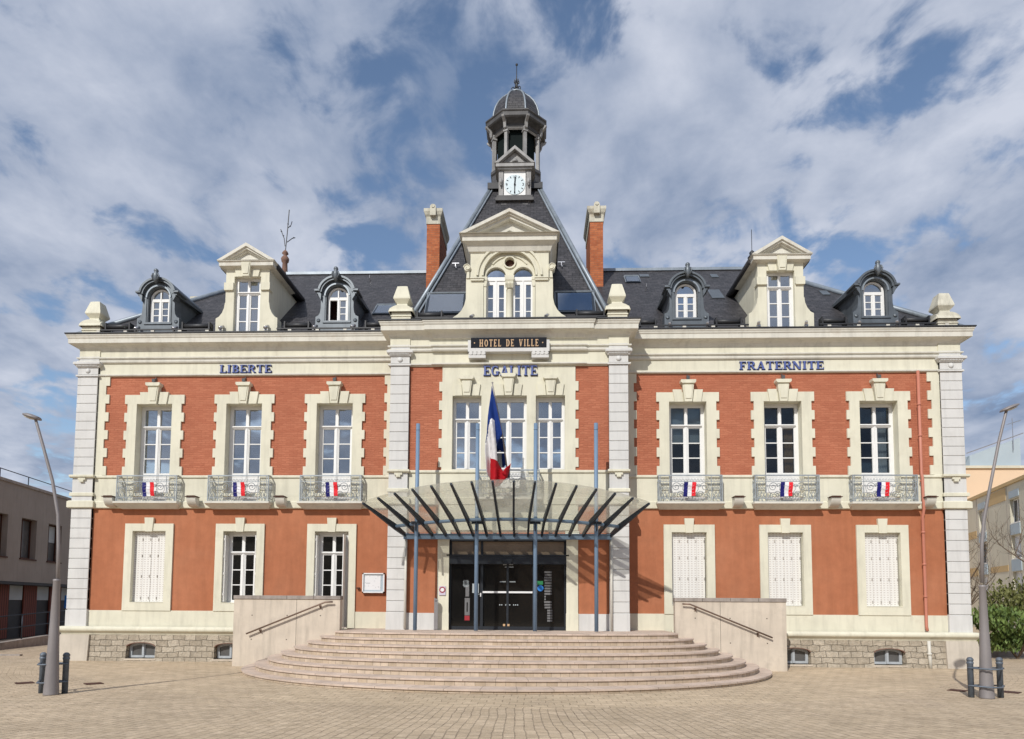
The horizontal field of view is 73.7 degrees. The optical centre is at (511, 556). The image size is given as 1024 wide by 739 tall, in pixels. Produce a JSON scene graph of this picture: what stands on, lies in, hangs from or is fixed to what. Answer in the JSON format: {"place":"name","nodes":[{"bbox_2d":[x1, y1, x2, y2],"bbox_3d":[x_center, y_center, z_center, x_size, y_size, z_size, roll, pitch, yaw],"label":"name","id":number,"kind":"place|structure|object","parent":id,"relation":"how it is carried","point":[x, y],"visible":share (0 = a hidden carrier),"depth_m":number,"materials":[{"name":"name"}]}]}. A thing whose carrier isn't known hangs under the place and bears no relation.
{"place":"outdoors","nodes":[
{"label":"outdoors","id":0,"kind":"place"},
{"bbox_2d":[0,467,71,639],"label":"office building","id":1,"kind":"structure","parent":0,"point":[28,544],"depth_m":31.39,"materials":[{"name":"grey paint"}]},
{"bbox_2d":[0,514,7,557],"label":"window","id":2,"kind":"structure","parent":1,"relation":"in","point":[0,514],"depth_m":29.14,"materials":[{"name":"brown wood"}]},
{"bbox_2d":[19,519,36,560],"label":"window","id":3,"kind":"structure","parent":1,"relation":"in","point":[26,524],"depth_m":31.12,"materials":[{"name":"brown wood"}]},
{"bbox_2d":[46,525,61,563],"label":"window","id":4,"kind":"structure","parent":1,"relation":"in","point":[51,549],"depth_m":33.37,"materials":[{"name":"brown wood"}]},
{"bbox_2d":[0,627,1023,738],"bbox_3d":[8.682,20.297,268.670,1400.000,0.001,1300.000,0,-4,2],"label":"ground","id":5,"kind":"structure","parent":0,"point":[168,700],"depth_m":11.08,"materials":[{"name":"beige stone"}]},
{"bbox_2d":[0,654,22,655],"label":"kerb","id":6,"kind":"structure","parent":5,"relation":"on","point":[11,654],"depth_m":21.17,"materials":[{"name":"grey concrete"}]},
{"bbox_2d":[14,681,34,683],"bbox_3d":[-10.114,2.615,14.167,0.311,0.012,0.311,4,-5,-43],"label":"ground cover","id":7,"kind":"object","parent":5,"relation":"on","point":[31,682],"visible":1,"depth_m":14.18,"materials":[{"name":"brown metal"}]},
{"bbox_2d":[0,610,64,649],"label":"railing","id":8,"kind":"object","parent":5,"relation":"on","point":[28,641],"depth_m":25.38,"materials":[{"name":"metal"}]},
{"bbox_2d":[22,413,60,695],"bbox_3d":[-8.725,-0.093,12.620,0.950,5.220,0.256,0,-4,2],"label":"street lamp","id":9,"kind":"object","parent":5,"relation":"on","point":[51,683],"visible":1,"depth_m":12.48,"materials":[{"name":"grey metal"}]},
{"bbox_2d":[36,652,69,693],"bbox_3d":[-8.508,2.142,12.567,0.578,0.755,0.450,0,-4,2],"label":"lamp guard","id":10,"kind":"object","parent":5,"relation":"on","point":[65,670],"visible":0.92,"depth_m":12.64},
{"bbox_2d":[83,682,103,684],"bbox_3d":[-8.655,2.621,14.125,0.311,0.012,0.311,4,-5,-43],"label":"ground cover","id":11,"kind":"object","parent":5,"relation":"on","point":[94,683],"visible":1,"depth_m":14.09,"materials":[{"name":"brown metal"}]},
{"bbox_2d":[232,595,342,665],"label":"flank wall","id":12,"kind":"structure","parent":5,"relation":"on","point":[265,626],"depth_m":18.21,"materials":[{"name":"concrete"}]},
{"bbox_2d":[241,628,771,694],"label":"entrance steps","id":13,"kind":"structure","parent":5,"relation":"on","point":[530,662],"depth_m":15.01,"materials":[{"name":"stone"}]},
{"bbox_2d":[434,598,437,628],"bbox_3d":[-2.067,1.542,18.609,0.100,0.860,0.105,0,-4,2],"label":"short post","id":14,"kind":"object","parent":13,"relation":"on","point":[435,613],"visible":1,"depth_m":18.56,"materials":[{"name":"metal"}]},
{"bbox_2d":[362,423,649,631],"bbox_3d":[-0.168,-0.839,17.482,7.261,5.480,2.686,0,-4,2],"label":"entrance canopy","id":15,"kind":"object","parent":13,"relation":"on","point":[416,535],"visible":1,"depth_m":17.86,"materials":[{"name":"grey metal"}]},
{"bbox_2d":[59,63,978,668],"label":"town hall","id":16,"kind":"structure","parent":5,"relation":"on","point":[371,369],"depth_m":19.66,"materials":[{"name":"brick"}]},
{"bbox_2d":[101,495,116,506],"bbox_3d":[-11.735,-1.626,19.909,0.320,0.305,0.290,0,-4,2],"label":"floodlight","id":17,"kind":"object","parent":16,"relation":"attached to","point":[108,499],"visible":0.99,"depth_m":19.84,"materials":[{"name":"white metal"}]},
{"bbox_2d":[124,642,154,659],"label":"cellar window","id":18,"kind":"structure","parent":16,"relation":"in","point":[137,649],"depth_m":19.81,"materials":[{"name":"white glass"}]},
{"bbox_2d":[121,517,173,610],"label":"shuttered window","id":19,"kind":"structure","parent":16,"relation":"in","point":[148,547],"depth_m":20.02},
{"bbox_2d":[142,482,153,496],"bbox_3d":[-10.544,-1.956,19.776,0.370,0.420,0.044,0,-4,2],"label":"banner","id":20,"kind":"object","parent":16,"relation":"attached to","point":[147,488],"visible":1,"depth_m":19.78,"materials":[{"name":"multicoloured fabric"}]},
{"bbox_2d":[122,378,185,499],"bbox_3d":[-10.608,-3.493,20.429,1.795,3.655,0.790,0,-4,2],"label":"window","id":21,"kind":"structure","parent":16,"relation":"in","point":[169,435],"depth_m":20.27,"materials":[{"name":"white paint"}]},
{"bbox_2d":[185,495,199,506],"bbox_3d":[-9.280,-1.617,19.822,0.320,0.305,0.290,0,-4,2],"label":"floodlight","id":22,"kind":"object","parent":16,"relation":"attached to","point":[192,500],"visible":1,"depth_m":19.76,"materials":[{"name":"white metal"}]},
{"bbox_2d":[212,643,232,660],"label":"cellar window","id":23,"kind":"structure","parent":16,"relation":"in","point":[224,650],"depth_m":19.72,"materials":[{"name":"white glass"}]},
{"bbox_2d":[233,482,244,496],"bbox_3d":[-7.876,-1.947,19.680,0.370,0.420,0.043,0,-4,2],"label":"banner","id":24,"kind":"object","parent":16,"relation":"attached to","point":[238,488],"visible":1,"depth_m":19.68,"materials":[{"name":"multicoloured fabric"}]},
{"bbox_2d":[213,518,264,610],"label":"window","id":25,"kind":"structure","parent":16,"relation":"in","point":[240,546],"depth_m":19.95,"materials":[{"name":"white paint"}]},
{"bbox_2d":[212,377,274,499],"bbox_3d":[-7.909,-3.488,20.266,1.795,3.655,0.655,0,-4,2],"label":"window","id":26,"kind":"structure","parent":16,"relation":"in","point":[243,400],"depth_m":20.19,"materials":[{"name":"white paint"}]},
{"bbox_2d":[219,364,271,372],"bbox_3d":[-7.890,-5.571,20.235,1.564,0.249,0.047,0,-4,2],"label":"lettering","id":27,"kind":"object","parent":16,"relation":"attached to","point":[249,368],"visible":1,"depth_m":20.22},
{"bbox_2d":[273,495,287,506],"bbox_3d":[-6.686,-1.608,19.730,0.320,0.305,0.290,0,-4,2],"label":"floodlight","id":28,"kind":"object","parent":16,"relation":"attached to","point":[280,500],"visible":1,"depth_m":19.67,"materials":[{"name":"white metal"}]},
{"bbox_2d":[305,518,356,627],"bbox_3d":[-5.236,0.461,19.811,1.440,3.185,0.620,0,-4,2],"label":"glazed door","id":29,"kind":"structure","parent":16,"relation":"in","point":[331,546],"depth_m":19.81,"materials":[{"name":"white paint"}]},
{"bbox_2d":[325,482,337,496],"bbox_3d":[-5.177,-1.937,19.585,0.370,0.420,0.044,0,-4,2],"label":"banner","id":30,"kind":"object","parent":16,"relation":"attached to","point":[331,489],"visible":1,"depth_m":19.59,"materials":[{"name":"multicoloured fabric"}]},
{"bbox_2d":[303,377,365,499],"bbox_3d":[-5.209,-3.478,20.178,1.795,3.655,0.670,0,-4,2],"label":"window","id":31,"kind":"structure","parent":16,"relation":"in","point":[339,406],"depth_m":20.07,"materials":[{"name":"white paint"}]},
{"bbox_2d":[362,573,384,592],"bbox_3d":[-3.984,0.751,19.656,0.640,0.570,0.100,0,-4,2],"label":"notice board","id":32,"kind":"object","parent":16,"relation":"attached to","point":[373,582],"visible":1,"depth_m":19.64,"materials":[{"name":"white metal"}]},
{"bbox_2d":[439,586,445,594],"bbox_3d":[-1.918,0.931,18.808,0.180,0.250,0.031,0,-4,2],"label":"round sign","id":33,"kind":"object","parent":16,"relation":"attached to","point":[442,590],"visible":1,"depth_m":18.80,"materials":[{"name":"white paper"}]},
{"bbox_2d":[451,375,481,469],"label":"window","id":34,"kind":"structure","parent":16,"relation":"in","point":[467,410],"depth_m":19.32,"materials":[{"name":"white paint"}]},
{"bbox_2d":[492,382,509,477],"bbox_3d":[-0.281,-3.320,18.002,0.132,2.300,1.214,-1,-4,19],"label":"flag pole","id":35,"kind":"object","parent":16,"relation":"attached to","point":[502,432],"visible":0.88,"depth_m":18.04,"materials":[{"name":"metal"}]},
{"bbox_2d":[485,388,510,486],"bbox_3d":[-0.397,-3.097,17.671,0.560,2.609,0.609,-2,-5,29],"label":"flag","id":36,"kind":"object","parent":35,"relation":"hanging from","point":[497,474],"visible":0.99,"depth_m":17.65,"materials":[{"name":"multicoloured fabric"}]},
{"bbox_2d":[489,373,526,495],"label":"window","id":37,"kind":"structure","parent":16,"relation":"in","point":[509,410],"depth_m":19.24,"materials":[{"name":"white paint"}]},
{"bbox_2d":[447,539,568,629],"bbox_3d":[-0.123,0.698,18.882,3.380,2.635,0.340,0,-4,2],"label":"entrance door","id":38,"kind":"structure","parent":16,"relation":"in","point":[505,567],"depth_m":18.93,"materials":[{"name":"black glass"}]},
{"bbox_2d":[468,337,549,360],"bbox_3d":[-0.090,-5.841,19.158,2.280,0.590,0.250,0,-4,2],"label":"name sign","id":39,"kind":"object","parent":16,"relation":"attached to","point":[537,348],"visible":1,"depth_m":19.08,"materials":[{"name":"black metal"}]},
{"bbox_2d":[483,365,537,375],"bbox_3d":[-0.044,-5.226,19.177,1.528,0.283,0.047,0,-4,2],"label":"lettering","id":40,"kind":"object","parent":16,"relation":"attached to","point":[504,367],"visible":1,"depth_m":19.16},
{"bbox_2d":[536,375,565,469],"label":"window","id":41,"kind":"structure","parent":16,"relation":"in","point":[550,409],"depth_m":19.24,"materials":[{"name":"white paint"}]},
{"bbox_2d":[656,375,719,499],"bbox_3d":[5.070,-3.443,19.788,1.795,3.655,0.620,0,-4,2],"label":"window","id":42,"kind":"structure","parent":16,"relation":"in","point":[686,416],"depth_m":19.74,"materials":[{"name":"white paint"}]},
{"bbox_2d":[683,482,695,496],"bbox_3d":[5.006,-1.901,19.223,0.370,0.420,0.044,0,-4,2],"label":"banner","id":43,"kind":"object","parent":16,"relation":"attached to","point":[689,488],"visible":1,"depth_m":19.22,"materials":[{"name":"multicoloured fabric"}]},
{"bbox_2d":[663,518,715,613],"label":"shuttered window","id":44,"kind":"structure","parent":16,"relation":"in","point":[689,548],"depth_m":19.49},
{"bbox_2d":[731,495,745,507],"bbox_3d":[6.389,-1.562,19.265,0.320,0.305,0.290,0,-4,2],"label":"floodlight","id":45,"kind":"object","parent":16,"relation":"attached to","point":[737,501],"visible":1,"depth_m":19.20,"materials":[{"name":"white metal"}]},
{"bbox_2d":[739,361,823,369],"bbox_3d":[7.768,-5.516,19.679,2.407,0.248,0.047,0,-4,2],"label":"lettering","id":46,"kind":"object","parent":16,"relation":"attached to","point":[785,365],"visible":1,"depth_m":19.66},
{"bbox_2d":[750,374,815,499],"bbox_3d":[7.771,-3.432,19.712,1.795,3.655,0.660,0,-4,2],"label":"window","id":47,"kind":"structure","parent":16,"relation":"in","point":[802,450],"depth_m":19.61,"materials":[{"name":"white paint"}]},
{"bbox_2d":[759,518,812,614],"bbox_3d":[7.749,0.282,19.463,1.440,2.720,0.425,0,-4,2],"label":"shuttered window","id":48,"kind":"structure","parent":16,"relation":"in","point":[785,549],"depth_m":19.38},
{"bbox_2d":[780,482,792,496],"bbox_3d":[7.694,-1.892,19.128,0.370,0.420,0.044,0,-4,2],"label":"banner","id":49,"kind":"object","parent":16,"relation":"attached to","point":[786,488],"visible":1,"depth_m":19.13,"materials":[{"name":"multicoloured fabric"}]},
{"bbox_2d":[787,647,812,665],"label":"cellar window","id":50,"kind":"structure","parent":16,"relation":"in","point":[794,655],"depth_m":19.15,"materials":[{"name":"white glass"}]},
{"bbox_2d":[827,496,842,507],"bbox_3d":[9.068,-1.552,19.170,0.320,0.305,0.290,0,-4,2],"label":"floodlight","id":51,"kind":"object","parent":16,"relation":"attached to","point":[834,501],"visible":1,"depth_m":19.11,"materials":[{"name":"white metal"}]},
{"bbox_2d":[845,374,912,499],"bbox_3d":[10.473,-3.420,19.655,1.795,3.655,0.740,0,-4,2],"label":"window","id":52,"kind":"structure","parent":16,"relation":"in","point":[878,396],"depth_m":19.53,"materials":[{"name":"white paint"}]},
{"bbox_2d":[855,519,910,615],"bbox_3d":[10.450,0.292,19.367,1.440,2.720,0.425,0,-4,2],"label":"shuttered window","id":53,"kind":"structure","parent":16,"relation":"in","point":[882,549],"depth_m":19.27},
{"bbox_2d":[877,482,889,496],"bbox_3d":[10.353,-1.882,19.033,0.370,0.420,0.043,0,-4,2],"label":"banner","id":54,"kind":"object","parent":16,"relation":"attached to","point":[883,488],"visible":1,"depth_m":19.04,"materials":[{"name":"multicoloured fabric"}]},
{"bbox_2d":[874,648,907,666],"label":"cellar window","id":55,"kind":"structure","parent":16,"relation":"in","point":[885,655],"depth_m":19.05,"materials":[{"name":"white glass"}]},
{"bbox_2d":[923,496,938,507],"bbox_3d":[11.679,-1.543,19.077,0.320,0.305,0.290,0,-4,2],"label":"floodlight","id":56,"kind":"object","parent":16,"relation":"attached to","point":[930,501],"visible":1,"depth_m":19.01,"materials":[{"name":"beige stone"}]},
{"bbox_2d":[673,598,787,671],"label":"flank wall","id":57,"kind":"structure","parent":5,"relation":"on","point":[751,630],"depth_m":17.79,"materials":[{"name":"concrete"}]},
{"bbox_2d":[947,689,967,691],"bbox_3d":[9.047,2.708,13.855,0.311,0.012,0.311,4,-5,-43],"label":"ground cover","id":58,"kind":"object","parent":5,"relation":"on","point":[959,690],"visible":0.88,"depth_m":13.79,"materials":[{"name":"brown metal"}]},
{"bbox_2d":[966,657,1004,697],"bbox_3d":[8.909,2.259,12.747,0.678,0.755,0.450,0,-4,2],"label":"lamp guard","id":59,"kind":"object","parent":5,"relation":"on","point":[999,668],"visible":0.94,"depth_m":12.82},
{"bbox_2d":[967,475,1023,630],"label":"apartment building","id":60,"kind":"structure","parent":5,"relation":"on","point":[1006,499],"depth_m":51.10,"materials":[{"name":"white paint"}]},
{"bbox_2d":[984,543,987,563],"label":"window","id":61,"kind":"structure","parent":60,"relation":"in","point":[985,557],"depth_m":54.76,"materials":[{"name":"white paint"}]},
{"bbox_2d":[984,575,988,596],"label":"window","id":62,"kind":"structure","parent":60,"relation":"in","point":[986,578],"depth_m":54.59,"materials":[{"name":"white paint"}]},
{"bbox_2d":[1010,498,1019,524],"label":"window","id":63,"kind":"structure","parent":60,"relation":"in","point":[1015,502],"depth_m":48.89,"materials":[{"name":"white paint"}]},
{"bbox_2d":[1012,535,1021,559],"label":"window","id":64,"kind":"structure","parent":60,"relation":"in","point":[1017,539],"depth_m":48.62,"materials":[{"name":"white paint"}]},
{"bbox_2d":[1016,571,1022,593],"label":"window","id":65,"kind":"structure","parent":60,"relation":"in","point":[1018,574],"depth_m":48.50,"materials":[{"name":"white paint"}]},
{"bbox_2d":[971,603,1023,658],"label":"bush","id":66,"kind":"object","parent":5,"relation":"on","point":[1000,629],"visible":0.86,"depth_m":22.18,"materials":[{"name":"green plant"}]},
{"bbox_2d":[978,403,1019,698],"bbox_3d":[9.215,-0.151,12.894,0.960,5.587,0.256,0,-4,2],"label":"street lamp","id":67,"kind":"object","parent":5,"relation":"on","point":[985,676],"visible":0.99,"depth_m":12.78,"materials":[{"name":"grey metal"}]},
{"bbox_2d":[991,651,1023,656],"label":"kerb","id":68,"kind":"structure","parent":5,"relation":"on","point":[1001,654],"depth_m":23.22,"materials":[{"name":"grey concrete"}]},
{"bbox_2d":[1004,691,1021,693],"bbox_3d":[9.949,2.698,13.624,0.311,0.012,0.311,4,-5,-43],"label":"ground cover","id":69,"kind":"object","parent":5,"relation":"on","point":[1015,692],"visible":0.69,"depth_m":13.53,"materials":[{"name":"brown metal"}]},
{"bbox_2d":[0,0,1023,497],"label":"sky","id":70,"kind":"structure","parent":0,"point":[138,137],"materials":[{"name":"blue"}]},
{"bbox_2d":[968,523,1010,604],"bbox_3d":[20.224,1.208,30.410,3.137,5.452,3.359,3,-5,-31],"label":"bare tree","id":71,"kind":"object","parent":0,"point":[974,588],"visible":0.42,"depth_m":30.10,"materials":[{"name":"brown plant"}]},
{"bbox_2d":[965,418,1023,498],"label":"building","id":72,"kind":"structure","parent":0,"point":[1009,466],"depth_m":66.75,"materials":[{"name":"paint"}]},
{"bbox_2d":[977,640,1019,650],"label":"grass","id":73,"kind":"structure","parent":0,"point":[1002,647],"depth_m":26.49,"materials":[{"name":"green plant"}]},
{"bbox_2d":[976,503,1023,561],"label":"bare tree","id":74,"kind":"object","parent":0,"point":[1015,553],"visible":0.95,"depth_m":30.21,"materials":[{"name":"brown plant"}]},
{"bbox_2d":[978,576,1023,625],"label":"bush","id":75,"kind":"object","parent":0,"point":[1014,597],"visible":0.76,"depth_m":26.81,"materials":[{"name":"green plant"}]}
]}

